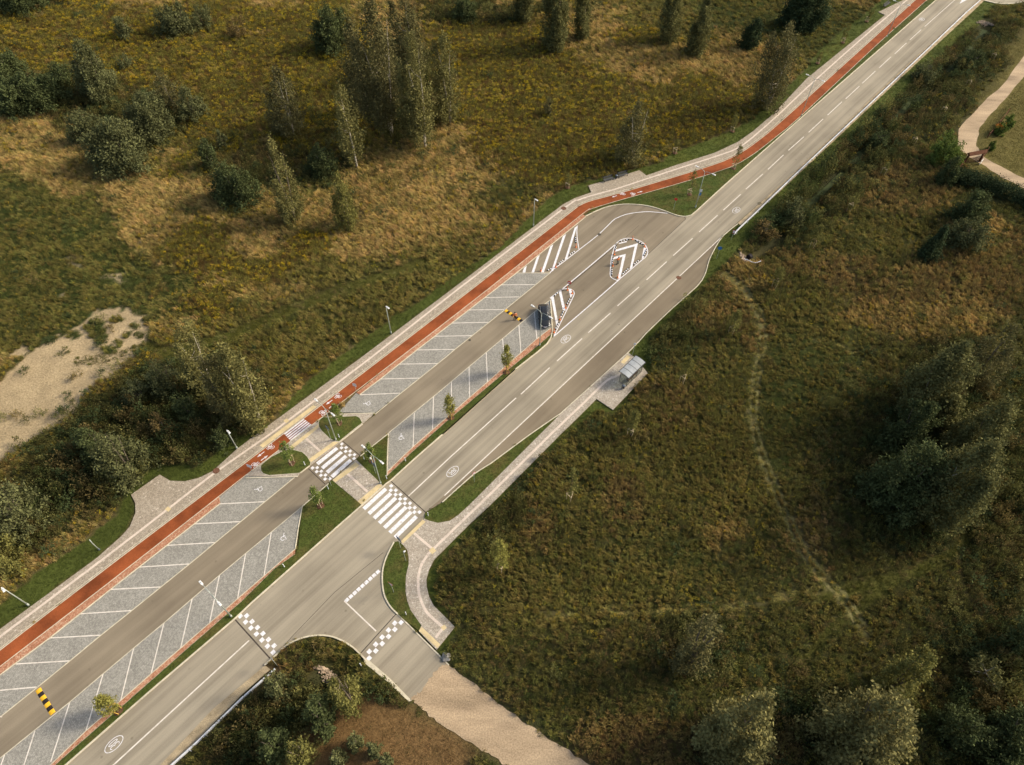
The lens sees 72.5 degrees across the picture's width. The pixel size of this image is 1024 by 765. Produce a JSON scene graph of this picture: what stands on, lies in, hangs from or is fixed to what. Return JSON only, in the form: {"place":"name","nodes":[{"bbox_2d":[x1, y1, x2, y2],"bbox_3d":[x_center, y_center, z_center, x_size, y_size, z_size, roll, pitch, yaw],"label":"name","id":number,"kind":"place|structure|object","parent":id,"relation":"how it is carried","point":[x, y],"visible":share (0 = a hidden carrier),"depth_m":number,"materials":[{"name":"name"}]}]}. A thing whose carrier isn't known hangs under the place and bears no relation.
{"place":"outdoors","nodes":[
{"label":"outdoors","id":0,"kind":"place"},
{"bbox_2d":[56,480,360,764],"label":"lawn","id":1,"kind":"structure","parent":0,"point":[311,526],"depth_m":89.48,"materials":[{"name":"green plant"}]},
{"bbox_2d":[261,450,309,474],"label":"lawn","id":2,"kind":"structure","parent":0,"point":[276,464],"depth_m":97.66,"materials":[{"name":"green plant"}]},
{"bbox_2d":[246,413,373,476],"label":"plaza","id":3,"kind":"structure","parent":0,"point":[314,443],"depth_m":99.76,"materials":[{"name":"tile"}]},
{"bbox_2d":[319,416,361,440],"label":"lawn","id":4,"kind":"structure","parent":0,"point":[347,426],"depth_m":101.64,"materials":[{"name":"green plant"}]},
{"bbox_2d":[333,460,382,503],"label":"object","id":5,"kind":"structure","parent":0,"point":[357,480],"depth_m":96.08,"materials":[{"name":"tile"}]},
{"bbox_2d":[383,541,420,630],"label":"lawn","id":6,"kind":"structure","parent":0,"point":[394,578],"depth_m":87.56,"materials":[{"name":"green plant"}]},
{"bbox_2d":[357,334,550,484],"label":"lawn","id":7,"kind":"structure","parent":0,"point":[379,450],"depth_m":99.75,"materials":[{"name":"green plant"}]},
{"bbox_2d":[0,0,925,665],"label":"cycle path","id":8,"kind":"structure","parent":0,"point":[96,584],"depth_m":109.21,"materials":[{"name":"red asphalt"}]},
{"bbox_2d":[425,415,558,522],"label":"lawn","id":9,"kind":"structure","parent":0,"point":[497,471],"depth_m":95.95,"materials":[{"name":"green plant"}]},
{"bbox_2d":[411,664,588,764],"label":"dirt road","id":10,"kind":"structure","parent":0,"point":[453,700],"depth_m":77.87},
{"bbox_2d":[0,0,1023,764],"bbox_3d":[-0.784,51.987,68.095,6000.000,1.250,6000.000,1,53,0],"label":"ground","id":11,"kind":"structure","parent":0,"point":[44,382],"depth_m":104.58,"materials":[{"name":"green plant"}]},
{"bbox_2d":[0,47,33,84],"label":"willow bush","id":12,"kind":"object","parent":11,"relation":"on","point":[9,64],"visible":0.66,"depth_m":154.12,"materials":[{"name":"green plant"}]},
{"bbox_2d":[0,533,35,582],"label":"willow bush","id":13,"kind":"object","parent":11,"relation":"on","point":[10,562],"visible":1,"depth_m":86.90,"materials":[{"name":"green plant"}]},
{"bbox_2d":[0,0,48,18],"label":"dark tree","id":14,"kind":"object","parent":11,"relation":"on","point":[21,5],"visible":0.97,"depth_m":174.58,"materials":[{"name":"green plant"}]},
{"bbox_2d":[0,477,53,545],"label":"willow bush","id":15,"kind":"object","parent":11,"relation":"on","point":[14,515],"visible":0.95,"depth_m":88.66,"materials":[{"name":"green plant"}]},
{"bbox_2d":[0,67,75,123],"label":"willow bush","id":16,"kind":"object","parent":11,"relation":"on","point":[24,91],"visible":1,"depth_m":147.27,"materials":[{"name":"green plant"}]},
{"bbox_2d":[63,105,103,146],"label":"willow bush","id":17,"kind":"object","parent":11,"relation":"on","point":[83,125],"visible":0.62,"depth_m":140.31,"materials":[{"name":"green plant"}]},
{"bbox_2d":[68,427,107,461],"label":"willow bush","id":18,"kind":"object","parent":11,"relation":"on","point":[81,440],"visible":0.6,"depth_m":94.82,"materials":[{"name":"green plant"}]},
{"bbox_2d":[65,35,118,105],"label":"willow bush","id":19,"kind":"object","parent":11,"relation":"on","point":[91,74],"visible":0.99,"depth_m":148.19,"materials":[{"name":"green plant"}]},
{"bbox_2d":[0,497,219,673],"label":"brick strip","id":20,"kind":"object","parent":11,"relation":"on","point":[46,635],"visible":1,"depth_m":86.56,"materials":[{"name":"brick"}]},
{"bbox_2d":[75,116,157,182],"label":"willow bush","id":21,"kind":"object","parent":11,"relation":"on","point":[118,143],"visible":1,"depth_m":134.34,"materials":[{"name":"green plant"}]},
{"bbox_2d":[84,431,163,496],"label":"willow bush","id":22,"kind":"object","parent":11,"relation":"on","point":[117,465],"visible":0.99,"depth_m":93.12,"materials":[{"name":"green plant"}]},
{"bbox_2d":[120,377,154,406],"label":"willow bush","id":23,"kind":"object","parent":11,"relation":"on","point":[140,387],"visible":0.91,"depth_m":101.79,"materials":[{"name":"green plant"}]},
{"bbox_2d":[0,476,293,716],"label":"parking bay","id":24,"kind":"object","parent":11,"relation":"on","point":[242,498],"visible":1,"depth_m":86.68,"materials":[{"name":"grey stone"}]},
{"bbox_2d":[0,507,301,764],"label":"parking bay","id":25,"kind":"object","parent":11,"relation":"on","point":[54,737],"visible":0.98,"depth_m":82.32,"materials":[{"name":"grey stone"}]},
{"bbox_2d":[121,88,183,147],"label":"willow bush","id":26,"kind":"object","parent":11,"relation":"on","point":[146,115],"visible":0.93,"depth_m":140.23,"materials":[{"name":"green plant"}]},
{"bbox_2d":[141,358,184,401],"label":"willow bush","id":27,"kind":"object","parent":11,"relation":"on","point":[154,380],"visible":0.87,"depth_m":102.19,"materials":[{"name":"green plant"}]},
{"bbox_2d":[151,70,188,115],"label":"willow bush","id":28,"kind":"object","parent":11,"relation":"on","point":[166,94],"visible":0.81,"depth_m":147.47,"materials":[{"name":"green plant"}]},
{"bbox_2d":[149,0,195,41],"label":"meadow shrub","id":29,"kind":"object","parent":11,"relation":"on","point":[178,20],"visible":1,"depth_m":168.37,"materials":[{"name":"green plant"}]},
{"bbox_2d":[51,550,294,764],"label":"brick strip","id":30,"kind":"object","parent":11,"relation":"on","point":[139,687],"visible":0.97,"depth_m":81.32,"materials":[{"name":"brick"}]},
{"bbox_2d":[91,692,122,716],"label":"young tree","id":31,"kind":"object","parent":30,"relation":"on","point":[106,701],"visible":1,"depth_m":75.41,"materials":[{"name":"green plant"}]},
{"bbox_2d":[168,391,204,425],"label":"willow bush","id":32,"kind":"object","parent":11,"relation":"on","point":[184,405],"visible":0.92,"depth_m":99.74,"materials":[{"name":"green plant"}]},
{"bbox_2d":[172,84,209,126],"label":"willow bush","id":33,"kind":"object","parent":11,"relation":"on","point":[193,107],"visible":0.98,"depth_m":146.41,"materials":[{"name":"green plant"}]},
{"bbox_2d":[170,318,218,401],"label":"birch tree","id":34,"kind":"object","parent":11,"relation":"on","point":[188,362],"visible":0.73,"depth_m":98.61,"materials":[{"name":"green plant"}]},
{"bbox_2d":[190,3,216,32],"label":"meadow shrub","id":35,"kind":"object","parent":11,"relation":"on","point":[205,15],"visible":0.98,"depth_m":170.88,"materials":[{"name":"green plant"}]},
{"bbox_2d":[161,666,269,764],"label":"gravel shoulder","id":36,"kind":"object","parent":11,"relation":"on","point":[211,718],"visible":1,"depth_m":77.98},
{"bbox_2d":[192,353,242,427],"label":"birch tree","id":37,"kind":"object","parent":11,"relation":"on","point":[211,396],"visible":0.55,"depth_m":94.84,"materials":[{"name":"green plant"}]},
{"bbox_2d":[207,158,269,215],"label":"round bush","id":38,"kind":"object","parent":11,"relation":"on","point":[234,186],"visible":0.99,"depth_m":128.81,"materials":[{"name":"green plant"}]},
{"bbox_2d":[208,337,274,436],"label":"birch tree","id":39,"kind":"object","parent":11,"relation":"on","point":[247,399],"visible":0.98,"depth_m":95.33,"materials":[{"name":"green plant"}]},
{"bbox_2d":[255,726,297,764],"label":"ditch willow","id":40,"kind":"object","parent":11,"relation":"on","point":[272,747],"visible":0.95,"depth_m":73.13,"materials":[{"name":"green plant"}]},
{"bbox_2d":[262,668,292,703],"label":"ditch willow","id":41,"kind":"object","parent":11,"relation":"on","point":[276,691],"visible":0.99,"depth_m":77.38,"materials":[{"name":"green plant"}]},
{"bbox_2d":[261,64,306,139],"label":"birch tree","id":42,"kind":"object","parent":11,"relation":"on","point":[280,127],"visible":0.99,"depth_m":140.25,"materials":[{"name":"green plant"}]},
{"bbox_2d":[266,130,305,228],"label":"alder tree","id":43,"kind":"object","parent":11,"relation":"on","point":[293,206],"visible":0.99,"depth_m":123.72,"materials":[{"name":"green plant"}]},
{"bbox_2d":[284,733,315,764],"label":"ditch willow","id":44,"kind":"object","parent":11,"relation":"on","point":[299,751],"visible":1,"depth_m":72.69,"materials":[{"name":"green plant"}]},
{"bbox_2d":[298,690,337,745],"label":"ditch willow","id":45,"kind":"object","parent":11,"relation":"on","point":[316,712],"visible":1,"depth_m":73.47,"materials":[{"name":"green plant"}]},
{"bbox_2d":[301,142,338,182],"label":"meadow shrub","id":46,"kind":"object","parent":11,"relation":"on","point":[323,162],"visible":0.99,"depth_m":134.73,"materials":[{"name":"green plant"}]},
{"bbox_2d":[306,1,348,58],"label":"dark tree","id":47,"kind":"object","parent":11,"relation":"on","point":[328,37],"visible":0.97,"depth_m":162.46,"materials":[{"name":"green plant"}]},
{"bbox_2d":[0,205,685,756],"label":"parking lane","id":48,"kind":"structure","parent":11,"relation":"on","point":[588,269],"depth_m":102.34,"materials":[{"name":"grey asphalt"}]},
{"bbox_2d":[329,169,357,232],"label":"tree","id":49,"kind":"object","parent":11,"relation":"on","point":[345,205],"visible":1,"depth_m":124.04,"materials":[{"name":"green plant"}]},
{"bbox_2d":[324,673,363,719],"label":"ditch willow","id":50,"kind":"object","parent":11,"relation":"on","point":[345,699],"visible":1,"depth_m":74.70,"materials":[{"name":"green plant"}]},
{"bbox_2d":[331,80,367,169],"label":"birch tree","id":51,"kind":"object","parent":11,"relation":"on","point":[345,132],"visible":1,"depth_m":132.17,"materials":[{"name":"green plant"}]},
{"bbox_2d":[340,14,371,118],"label":"birch tree","id":52,"kind":"object","parent":11,"relation":"on","point":[348,33],"visible":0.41,"depth_m":141.10,"materials":[{"name":"green plant"}]},
{"bbox_2d":[346,0,402,135],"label":"birch tree","id":53,"kind":"object","parent":11,"relation":"on","point":[379,87],"visible":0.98,"depth_m":134.32,"materials":[{"name":"green plant"}]},
{"bbox_2d":[384,0,428,80],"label":"birch tree","id":54,"kind":"object","parent":11,"relation":"on","point":[411,22],"visible":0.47,"depth_m":149.27,"materials":[{"name":"green plant"}]},
{"bbox_2d":[392,27,439,149],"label":"birch tree","id":55,"kind":"object","parent":11,"relation":"on","point":[419,120],"visible":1,"depth_m":134.03,"materials":[{"name":"green plant"}]},
{"bbox_2d":[340,273,548,412],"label":"parking bay","id":56,"kind":"object","parent":11,"relation":"on","point":[406,373],"visible":0.99,"depth_m":111.19,"materials":[{"name":"grey stone"}]},
{"bbox_2d":[429,29,464,126],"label":"birch tree","id":57,"kind":"object","parent":11,"relation":"on","point":[445,99],"visible":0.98,"depth_m":140.87,"materials":[{"name":"green plant"}]},
{"bbox_2d":[0,0,914,648],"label":"footpath","id":58,"kind":"structure","parent":11,"relation":"on","point":[158,500],"depth_m":107.46,"materials":[{"name":"concrete"}]},
{"bbox_2d":[388,301,551,469],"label":"parking bay","id":59,"kind":"object","parent":11,"relation":"on","point":[412,430],"visible":0.97,"depth_m":106.12,"materials":[{"name":"grey stone"}]},
{"bbox_2d":[388,328,551,473],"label":"brick strip","id":60,"kind":"object","parent":11,"relation":"on","point":[527,350],"visible":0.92,"depth_m":106.49,"materials":[{"name":"brick"}]},
{"bbox_2d":[356,214,585,394],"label":"brick strip","id":61,"kind":"object","parent":11,"relation":"on","point":[476,300],"visible":1,"depth_m":117.01,"materials":[{"name":"brick"}]},
{"bbox_2d":[0,0,994,764],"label":"verge grass","id":62,"kind":"structure","parent":11,"relation":"on","point":[518,364],"depth_m":113.83,"materials":[{"name":"green plant"}]},
{"bbox_2d":[0,0,1023,764],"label":"tall grass","id":63,"kind":"structure","parent":11,"relation":"on","point":[200,200],"depth_m":118.31,"materials":[{"name":"plant"}]},
{"bbox_2d":[0,0,1023,764],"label":"tall weeds","id":64,"kind":"object","parent":11,"relation":"on","point":[598,108],"visible":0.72,"depth_m":117.99,"materials":[{"name":"green plant"}]},
{"bbox_2d":[0,0,1023,764],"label":"thicket","id":65,"kind":"object","parent":11,"relation":"on","point":[990,700],"visible":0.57,"depth_m":98.62,"materials":[{"name":"green plant"}]},
{"bbox_2d":[0,0,1023,764],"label":"goldenrod","id":66,"kind":"object","parent":11,"relation":"on","point":[324,116],"visible":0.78,"depth_m":149.44,"materials":[{"name":"plant"}]},
{"bbox_2d":[0,0,1023,764],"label":"kerb","id":67,"kind":"structure","parent":11,"relation":"on","point":[372,446],"depth_m":96.44,"materials":[{"name":"beige concrete"}]},
{"bbox_2d":[401,353,647,649],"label":"footpath","id":68,"kind":"structure","parent":11,"relation":"on","point":[425,543],"depth_m":92.92,"materials":[{"name":"tile"}]},
{"bbox_2d":[74,4,1023,764],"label":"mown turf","id":69,"kind":"structure","parent":11,"relation":"on","point":[418,266],"depth_m":109.05,"materials":[{"name":"green plant"}]},
{"bbox_2d":[539,0,571,55],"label":"poplar tree","id":70,"kind":"object","parent":11,"relation":"on","point":[556,22],"visible":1,"depth_m":162.41,"materials":[{"name":"green plant"}]},
{"bbox_2d":[428,238,720,510],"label":"bus bay","id":71,"kind":"object","parent":11,"relation":"on","point":[610,354],"visible":1,"depth_m":109.91,"materials":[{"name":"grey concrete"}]},
{"bbox_2d":[572,0,596,40],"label":"poplar tree","id":72,"kind":"object","parent":11,"relation":"on","point":[582,16],"visible":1,"depth_m":166.35,"materials":[{"name":"green plant"}]},
{"bbox_2d":[612,97,649,168],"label":"old birch","id":73,"kind":"object","parent":11,"relation":"on","point":[633,146],"visible":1,"depth_m":136.16,"materials":[{"name":"green plant"}]},
{"bbox_2d":[656,0,685,46],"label":"poplar tree","id":74,"kind":"object","parent":11,"relation":"on","point":[670,22],"visible":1,"depth_m":166.08,"materials":[{"name":"green plant"}]},
{"bbox_2d":[668,610,724,680],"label":"dark tree","id":75,"kind":"object","parent":11,"relation":"on","point":[696,647],"visible":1,"depth_m":75.51,"materials":[{"name":"green plant"}]},
{"bbox_2d":[683,0,713,58],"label":"poplar tree","id":76,"kind":"object","parent":11,"relation":"on","point":[696,42],"visible":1,"depth_m":162.06,"materials":[{"name":"green plant"}]},
{"bbox_2d":[689,687,783,764],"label":"willow tree","id":77,"kind":"object","parent":11,"relation":"on","point":[730,734],"visible":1,"depth_m":68.50,"materials":[{"name":"green plant"}]},
{"bbox_2d":[735,16,764,50],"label":"spruce tree","id":78,"kind":"object","parent":11,"relation":"on","point":[750,35],"visible":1,"depth_m":165.97,"materials":[{"name":"green plant"}]},
{"bbox_2d":[746,20,801,115],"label":"old birch","id":79,"kind":"object","parent":11,"relation":"on","point":[781,61],"visible":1,"depth_m":145.45,"materials":[{"name":"green plant"}]},
{"bbox_2d":[722,273,866,637],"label":"wheel rut","id":80,"kind":"structure","parent":11,"relation":"on","point":[832,590],"depth_m":98.05,"materials":[{"name":"soil"}]},
{"bbox_2d":[727,272,872,633],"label":"wheel rut","id":81,"kind":"structure","parent":11,"relation":"on","point":[789,514],"depth_m":96.80,"materials":[{"name":"soil"}]},
{"bbox_2d":[774,0,833,35],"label":"dark tree","id":82,"kind":"object","parent":11,"relation":"on","point":[805,15],"visible":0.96,"depth_m":171.41,"materials":[{"name":"green plant"}]},
{"bbox_2d":[733,0,980,234],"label":"guardrail","id":83,"kind":"object","parent":11,"relation":"on","point":[769,199],"visible":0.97,"depth_m":148.68,"materials":[{"name":"metal"}]},
{"bbox_2d":[791,679,923,764],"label":"willow tree","id":84,"kind":"object","parent":11,"relation":"on","point":[853,731],"visible":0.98,"depth_m":69.05,"materials":[{"name":"green plant"}]},
{"bbox_2d":[738,0,983,224],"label":"gravel shoulder","id":85,"kind":"object","parent":11,"relation":"on","point":[758,206],"visible":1,"depth_m":155.53},
{"bbox_2d":[846,434,959,531],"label":"dark tree","id":86,"kind":"object","parent":11,"relation":"on","point":[890,477],"visible":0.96,"depth_m":88.38,"materials":[{"name":"green plant"}]},
{"bbox_2d":[870,641,942,702],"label":"willow tree","id":87,"kind":"object","parent":11,"relation":"on","point":[911,678],"visible":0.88,"depth_m":74.88,"materials":[{"name":"green plant"}]},
{"bbox_2d":[875,396,945,457],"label":"dark tree","id":88,"kind":"object","parent":11,"relation":"on","point":[903,430],"visible":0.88,"depth_m":95.42,"materials":[{"name":"green plant"}]},
{"bbox_2d":[914,224,950,263],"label":"spruce tree","id":89,"kind":"object","parent":11,"relation":"on","point":[930,248],"visible":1,"depth_m":122.07,"materials":[{"name":"green plant"}]},
{"bbox_2d":[891,337,986,438],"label":"poplar tree","id":90,"kind":"object","parent":11,"relation":"on","point":[937,377],"visible":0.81,"depth_m":95.50,"materials":[{"name":"green plant"}]},
{"bbox_2d":[925,129,966,166],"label":"garden bush","id":91,"kind":"object","parent":11,"relation":"on","point":[947,147],"visible":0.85,"depth_m":139.23,"materials":[{"name":"green plant"}]},
{"bbox_2d":[934,155,964,189],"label":"garden bush","id":92,"kind":"object","parent":11,"relation":"on","point":[942,176],"visible":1,"depth_m":135.40,"materials":[{"name":"green plant"}]},
{"bbox_2d":[900,436,1014,539],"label":"birch tree","id":93,"kind":"object","parent":11,"relation":"on","point":[975,497],"visible":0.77,"depth_m":84.58,"materials":[{"name":"green plant"}]},
{"bbox_2d":[929,696,1000,762],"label":"dark tree","id":94,"kind":"object","parent":11,"relation":"on","point":[970,737],"visible":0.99,"depth_m":74.80,"materials":[{"name":"green plant"}]},
{"bbox_2d":[938,186,994,227],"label":"garden bush","id":95,"kind":"object","parent":11,"relation":"on","point":[976,206],"visible":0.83,"depth_m":128.06,"materials":[{"name":"green plant"}]},
{"bbox_2d":[946,216,995,254],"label":"garden bush","id":96,"kind":"object","parent":11,"relation":"on","point":[966,235],"visible":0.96,"depth_m":124.15,"materials":[{"name":"green plant"}]},
{"bbox_2d":[931,390,1022,473],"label":"dark tree","id":97,"kind":"object","parent":11,"relation":"on","point":[982,424],"visible":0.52,"depth_m":90.66,"materials":[{"name":"green plant"}]},
{"bbox_2d":[948,165,1023,208],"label":"garden hedge","id":98,"kind":"object","parent":11,"relation":"on","point":[997,187],"visible":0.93,"depth_m":134.82,"materials":[{"name":"green plant"}]},
{"bbox_2d":[965,649,1006,692],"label":"birch tree","id":99,"kind":"object","parent":11,"relation":"on","point":[981,660],"visible":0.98,"depth_m":79.13,"materials":[{"name":"green plant"}]},
{"bbox_2d":[961,319,1021,395],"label":"poplar tree","id":100,"kind":"object","parent":11,"relation":"on","point":[1006,352],"visible":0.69,"depth_m":101.37,"materials":[{"name":"green plant"}]},
{"bbox_2d":[965,738,1023,764],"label":"dark tree","id":101,"kind":"object","parent":11,"relation":"on","point":[998,752],"visible":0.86,"depth_m":73.74,"materials":[{"name":"green plant"}]},
{"bbox_2d":[976,700,1023,764],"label":"dark tree","id":102,"kind":"object","parent":11,"relation":"on","point":[1013,721],"visible":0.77,"depth_m":74.16,"materials":[{"name":"green plant"}]},
{"bbox_2d":[995,607,1023,663],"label":"dark tree","id":103,"kind":"object","parent":11,"relation":"on","point":[1014,637],"visible":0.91,"depth_m":80.91,"materials":[{"name":"green plant"}]},
{"bbox_2d":[68,0,976,764],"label":"road","id":104,"kind":"structure","parent":0,"point":[330,584],"depth_m":94.20,"materials":[{"name":"grey asphalt"}]},
{"bbox_2d":[588,0,934,215],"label":"lawn","id":105,"kind":"structure","parent":0,"point":[670,200],"depth_m":135.90,"materials":[{"name":"green plant"}]},
{"bbox_2d":[792,29,989,225],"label":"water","id":106,"kind":"structure","parent":0,"point":[827,187],"depth_m":145.14,"materials":[{"name":"green liquid"}]},
{"bbox_2d":[958,57,1023,187],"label":"dirt road","id":107,"kind":"structure","parent":0,"point":[968,133],"depth_m":151.10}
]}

